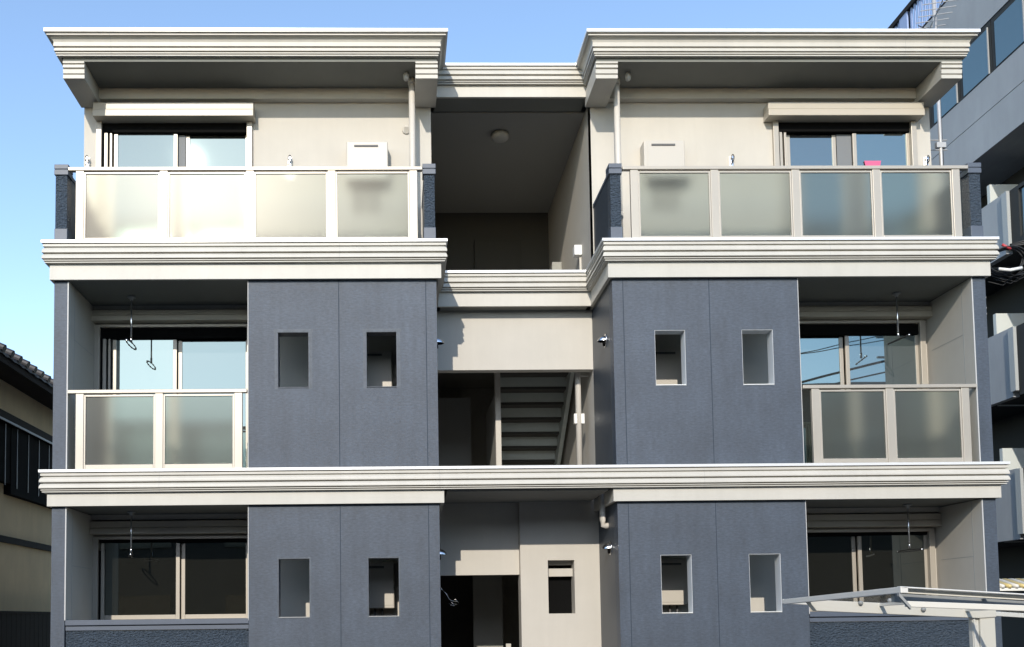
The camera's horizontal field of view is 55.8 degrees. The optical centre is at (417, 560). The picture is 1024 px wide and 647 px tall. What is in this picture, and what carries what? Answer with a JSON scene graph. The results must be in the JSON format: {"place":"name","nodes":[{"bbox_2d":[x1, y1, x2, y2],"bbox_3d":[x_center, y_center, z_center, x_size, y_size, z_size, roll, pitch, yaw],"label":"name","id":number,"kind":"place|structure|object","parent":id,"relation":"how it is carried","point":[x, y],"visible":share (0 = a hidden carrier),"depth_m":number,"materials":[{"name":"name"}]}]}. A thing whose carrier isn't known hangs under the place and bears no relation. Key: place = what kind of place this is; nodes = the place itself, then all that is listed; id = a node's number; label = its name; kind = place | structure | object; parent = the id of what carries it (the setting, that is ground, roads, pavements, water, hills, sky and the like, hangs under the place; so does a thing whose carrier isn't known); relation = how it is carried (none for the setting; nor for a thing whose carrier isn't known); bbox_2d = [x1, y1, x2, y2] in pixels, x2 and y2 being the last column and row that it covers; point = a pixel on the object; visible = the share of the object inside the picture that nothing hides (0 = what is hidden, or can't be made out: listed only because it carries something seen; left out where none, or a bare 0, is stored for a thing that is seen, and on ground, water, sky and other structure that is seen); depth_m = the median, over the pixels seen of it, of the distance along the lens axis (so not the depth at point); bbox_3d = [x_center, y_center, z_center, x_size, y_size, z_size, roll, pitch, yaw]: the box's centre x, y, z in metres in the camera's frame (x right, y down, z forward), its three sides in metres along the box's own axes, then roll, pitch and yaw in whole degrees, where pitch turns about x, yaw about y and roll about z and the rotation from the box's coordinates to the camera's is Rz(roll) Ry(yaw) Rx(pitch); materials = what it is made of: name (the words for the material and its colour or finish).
{"place":"outdoors","nodes":[
{"label":"outdoors","id":0,"kind":"place"},
{"bbox_2d":[0,343,52,611],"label":"tiled house","id":1,"kind":"structure","parent":0,"point":[26,418],"depth_m":16.89,"materials":[{"name":"grey"}]},
{"bbox_2d":[0,0,941,378],"label":"sky","id":2,"kind":"structure","parent":0,"point":[42,121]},
{"bbox_2d":[782,586,1023,646],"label":"bicycle shelter","id":3,"kind":"object","parent":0,"point":[977,609],"visible":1,"depth_m":9.18,"materials":[{"name":"white metal"}]},
{"bbox_2d":[887,0,1023,646],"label":"neighbour apartment block","id":4,"kind":"structure","parent":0,"point":[982,107],"depth_m":20.89,"materials":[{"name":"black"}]},
{"bbox_2d":[929,107,931,128],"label":"window","id":5,"kind":"structure","parent":4,"relation":"in","point":[930,115],"depth_m":22.99,"materials":[{"name":"blue"}]},
{"bbox_2d":[931,81,960,126],"bbox_3d":[12.304,-10.953,22.380,0.065,1.140,1.160,-1,-3,-1],"label":"window","id":6,"kind":"structure","parent":4,"relation":"in","point":[952,97],"depth_m":22.22,"materials":[{"name":"blue glass"}]},
{"bbox_2d":[960,20,992,100],"bbox_3d":[12.327,-11.024,21.202,0.065,1.140,1.160,-1,-3,-1],"label":"window","id":7,"kind":"structure","parent":4,"relation":"in","point":[977,65],"depth_m":21.10,"materials":[{"name":"blue"}]},
{"bbox_2d":[991,0,1023,70],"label":"window","id":8,"kind":"structure","parent":4,"relation":"in","point":[1007,26],"depth_m":20.07,"materials":[{"name":"blue glass"}]},
{"bbox_3d":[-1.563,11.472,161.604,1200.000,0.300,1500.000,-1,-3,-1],"label":"ground","id":9,"kind":"structure","parent":0,"visible":0},
{"bbox_2d":[38,28,1010,646],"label":"apartment building","id":10,"kind":"structure","parent":9,"relation":"on","point":[520,446],"depth_m":12.41,"materials":[{"name":"stone"}]},
{"bbox_2d":[85,155,89,166],"bbox_3d":[-4.572,-5.415,13.302,0.057,0.390,0.081,-1,-3,-1],"label":"laundry wall bracket","id":11,"kind":"object","parent":10,"relation":"attached to","point":[87,159],"visible":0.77,"depth_m":13.29,"materials":[{"name":"silver metal"}]},
{"bbox_2d":[127,511,135,557],"bbox_3d":[-3.744,-0.344,12.571,0.110,0.599,0.449,0,-3,-5],"label":"laundry pole hanger","id":12,"kind":"object","parent":10,"relation":"hanging from","point":[131,513],"visible":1,"depth_m":12.56,"materials":[{"name":"grey metal"}]},
{"bbox_2d":[126,296,136,349],"bbox_3d":[-3.792,-3.174,12.741,0.110,0.669,0.454,-1,-3,-1],"label":"laundry pole hanger","id":13,"kind":"object","parent":10,"relation":"hanging from","point":[131,298],"visible":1,"depth_m":12.73,"materials":[{"name":"grey metal"}]},
{"bbox_2d":[92,535,247,619],"bbox_3d":[-3.308,0.252,13.070,2.160,1.180,0.190,-1,-3,-1],"label":"window","id":14,"kind":"structure","parent":10,"relation":"in","point":[181,576],"depth_m":13.07,"materials":[{"name":"glass"}]},
{"bbox_2d":[94,323,247,467],"bbox_3d":[-3.337,-2.188,13.216,2.160,2.130,0.190,-1,-3,-1],"label":"window","id":15,"kind":"structure","parent":10,"relation":"in","point":[166,356],"depth_m":13.24,"materials":[{"name":"clear glass"}]},
{"bbox_2d":[96,121,252,166],"bbox_3d":[-3.371,-5.078,13.390,2.160,2.180,0.190,-1,-3,-1],"label":"window","id":16,"kind":"structure","parent":10,"relation":"in","point":[117,144],"depth_m":13.42,"materials":[{"name":"glass"}]},
{"bbox_2d":[288,155,291,166],"bbox_3d":[-1.773,-5.444,13.360,0.057,0.390,0.081,-1,-3,-1],"label":"laundry wall bracket","id":17,"kind":"object","parent":10,"relation":"attached to","point":[289,161],"visible":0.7,"depth_m":13.35,"materials":[{"name":"white metal"}]},
{"bbox_2d":[347,142,387,166],"bbox_3d":[-0.685,-5.273,13.298,0.570,1.005,0.226,-1,-3,-1],"label":"water heater","id":18,"kind":"object","parent":10,"relation":"attached to","point":[367,153],"visible":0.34,"depth_m":13.21,"materials":[{"name":"white metal"}]},
{"bbox_2d":[367,350,391,385],"bbox_3d":[-0.626,-2.358,13.124,0.570,1.005,0.226,-1,-3,-1],"label":"water heater","id":19,"kind":"object","parent":10,"relation":"attached to","point":[379,367],"visible":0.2,"depth_m":13.04,"materials":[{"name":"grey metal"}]},
{"bbox_2d":[369,562,393,615],"bbox_3d":[-0.592,0.526,12.950,0.570,1.005,0.226,-1,-3,-1],"label":"water heater","id":20,"kind":"object","parent":10,"relation":"attached to","point":[381,585],"visible":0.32,"depth_m":12.86,"materials":[{"name":"white metal"}]},
{"bbox_2d":[402,125,408,133],"bbox_3d":[-0.151,-6.043,13.456,0.124,0.124,0.027,-1,-3,-1],"label":"round vent","id":21,"kind":"object","parent":10,"relation":"attached to","point":[405,129],"visible":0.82,"depth_m":13.45,"materials":[{"name":"white plastic"}]},
{"bbox_2d":[403,72,408,81],"bbox_3d":[-0.148,-6.560,13.018,0.080,0.110,0.080,-1,-3,-1],"label":"ceiling lamp","id":22,"kind":"object","parent":10,"relation":"attached to","point":[406,76],"visible":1,"depth_m":12.99,"materials":[{"name":"grey"}]},
{"bbox_2d":[437,338,443,348],"bbox_3d":[0.300,-2.864,12.604,0.110,0.180,0.180,-1,-3,-1],"label":"vent hood","id":23,"kind":"object","parent":10,"relation":"attached to","point":[440,341],"visible":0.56,"depth_m":12.56,"materials":[{"name":"silver metal"}]},
{"bbox_2d":[440,549,446,559],"bbox_3d":[0.332,-0.089,12.437,0.110,0.180,0.180,-1,-3,-1],"label":"vent hood","id":24,"kind":"object","parent":10,"relation":"attached to","point":[442,552],"visible":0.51,"depth_m":12.39,"materials":[{"name":"silver metal"}]},
{"bbox_2d":[438,398,470,465],"bbox_3d":[0.619,-1.853,16.783,0.650,2.005,0.050,-1,-3,-1],"label":"hall door","id":25,"kind":"structure","parent":10,"relation":"in","point":[454,414],"depth_m":16.78,"materials":[{"name":"grey metal"}]},
{"bbox_2d":[474,240,521,269],"bbox_3d":[1.456,-4.748,17.159,0.840,2.000,0.060,-1,-3,-1],"label":"corridor door","id":26,"kind":"structure","parent":10,"relation":"in","point":[488,254],"depth_m":17.17,"materials":[{"name":"grey"}]},
{"bbox_2d":[491,130,508,142],"bbox_3d":[1.245,-6.375,14.437,0.260,0.110,0.260,-1,-3,-1],"label":"ceiling lamp","id":27,"kind":"object","parent":10,"relation":"attached to","point":[499,136],"visible":1,"depth_m":14.36,"materials":[{"name":"grey plastic"}]},
{"bbox_2d":[551,262,561,269],"bbox_3d":[2.318,-4.590,15.954,0.160,0.720,0.140,-1,-3,-1],"label":"wall box","id":28,"kind":"object","parent":10,"relation":"attached to","point":[556,265],"visible":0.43,"depth_m":15.90,"materials":[{"name":"white plastic"}]},
{"bbox_2d":[573,245,581,269],"bbox_3d":[2.389,-4.338,14.287,0.109,0.695,0.140,-1,-3,-1],"label":"junction box","id":29,"kind":"object","parent":10,"relation":"attached to","point":[577,251],"visible":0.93,"depth_m":14.24,"materials":[{"name":"white plastic"}]},
{"bbox_2d":[597,334,606,346],"bbox_3d":[2.438,-2.913,12.700,0.110,0.180,0.180,-1,-3,-1],"label":"vent hood","id":30,"kind":"object","parent":10,"relation":"attached to","point":[602,340],"visible":1,"depth_m":12.65,"materials":[{"name":"silver metal"}]},
{"bbox_2d":[602,541,611,554],"bbox_3d":[2.470,-0.168,12.535,0.110,0.180,0.180,-1,-3,-1],"label":"security camera","id":31,"kind":"object","parent":10,"relation":"attached to","point":[608,546],"visible":1,"depth_m":12.49,"materials":[{"name":"silver metal"}]},
{"bbox_2d":[625,72,630,81],"bbox_3d":[2.872,-6.591,13.080,0.080,0.110,0.080,-1,-3,-1],"label":"ceiling lamp","id":32,"kind":"object","parent":10,"relation":"attached to","point":[627,76],"visible":1,"depth_m":13.05,"materials":[{"name":"grey plastic"}]},
{"bbox_2d":[640,141,684,165],"bbox_3d":[3.429,-5.326,13.384,0.570,1.005,0.226,-1,-3,-1],"label":"water heater","id":33,"kind":"object","parent":10,"relation":"attached to","point":[662,153],"visible":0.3,"depth_m":13.30,"materials":[{"name":"white metal"}]},
{"bbox_2d":[655,348,681,384],"bbox_3d":[3.383,-2.400,13.207,0.570,1.005,0.226,-1,-3,-1],"label":"water heater","id":34,"kind":"object","parent":10,"relation":"attached to","point":[668,366],"visible":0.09,"depth_m":13.12,"materials":[{"name":"white metal"}]},
{"bbox_2d":[661,559,687,612],"bbox_3d":[3.417,0.484,13.034,0.570,1.005,0.226,-1,-3,-1],"label":"water heater","id":35,"kind":"object","parent":10,"relation":"attached to","point":[674,582],"visible":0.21,"depth_m":12.94,"materials":[{"name":"white metal"}]},
{"bbox_2d":[729,154,734,165],"bbox_3d":[4.425,-5.509,13.489,0.057,0.390,0.081,-1,-3,-1],"label":"laundry wall bracket","id":36,"kind":"object","parent":10,"relation":"attached to","point":[731,158],"visible":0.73,"depth_m":13.48,"materials":[{"name":"silver metal"}]},
{"bbox_2d":[772,121,917,165],"bbox_3d":[6.047,-5.176,13.585,2.040,2.180,0.190,-1,-3,-1],"label":"window","id":37,"kind":"structure","parent":10,"relation":"in","point":[834,143],"depth_m":13.63,"materials":[{"name":"glass"}]},
{"bbox_2d":[799,320,927,462],"bbox_3d":[6.081,-2.287,13.411,2.040,2.130,0.190,-1,-3,-1],"label":"window","id":38,"kind":"structure","parent":10,"relation":"in","point":[833,352],"depth_m":13.44,"materials":[{"name":"clear glass"}]},
{"bbox_2d":[807,528,936,611],"bbox_3d":[6.109,0.154,13.265,2.040,1.180,0.190,-1,-3,-1],"label":"window","id":39,"kind":"structure","parent":10,"relation":"in","point":[839,560],"depth_m":13.28,"materials":[{"name":"clear glass"}]},
{"bbox_2d":[864,161,880,164],"bbox_3d":[6.452,-5.596,13.596,0.240,0.140,0.006,-1,-3,-1],"label":"pink tag","id":40,"kind":"object","parent":10,"relation":"attached to","point":[872,162],"visible":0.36,"depth_m":13.60,"materials":[{"name":"pink plastic"}]},
{"bbox_2d":[887,292,909,344],"bbox_3d":[6.480,-3.286,12.953,0.110,0.659,0.450,-1,-3,-1],"label":"laundry pole hanger","id":41,"kind":"object","parent":10,"relation":"hanging from","point":[896,294],"visible":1,"depth_m":12.94,"materials":[{"name":"grey metal"}]},
{"bbox_2d":[896,504,922,552],"bbox_3d":[6.543,-0.432,12.783,0.110,0.639,0.449,0,-3,-5],"label":"laundry pole hanger","id":42,"kind":"object","parent":10,"relation":"hanging from","point":[907,506],"visible":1,"depth_m":12.77,"materials":[{"name":"grey metal"}]},
{"bbox_2d":[923,155,929,164],"bbox_3d":[7.195,-5.518,13.545,0.057,0.390,0.081,-1,-3,-1],"label":"laundry wall bracket","id":43,"kind":"object","parent":10,"relation":"attached to","point":[925,160],"visible":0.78,"depth_m":13.54,"materials":[{"name":"silver metal"}]},
{"bbox_2d":[915,0,955,164],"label":"tv antenna","id":44,"kind":"object","parent":10,"relation":"attached to","point":[940,145],"visible":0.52,"depth_m":14.47,"materials":[{"name":"silver metal"}]},
{"bbox_2d":[988,240,1023,285],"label":"cable coil","id":45,"kind":"object","parent":10,"relation":"hanging from","point":[1006,271],"visible":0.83,"depth_m":12.72,"materials":[{"name":"black"}]},
{"bbox_2d":[999,578,1023,590],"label":"striped canopy","id":46,"kind":"object","parent":9,"relation":"on","point":[1010,583],"visible":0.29,"depth_m":16.29,"materials":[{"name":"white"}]},
{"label":"path","id":47,"kind":"structure","parent":0,"visible":0},
{"bbox_2d":[0,611,50,646],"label":"dark fence","id":48,"kind":"object","parent":47,"relation":"on","point":[25,628],"visible":0.27,"depth_m":16.40,"materials":[{"name":"black metal"}]}
]}

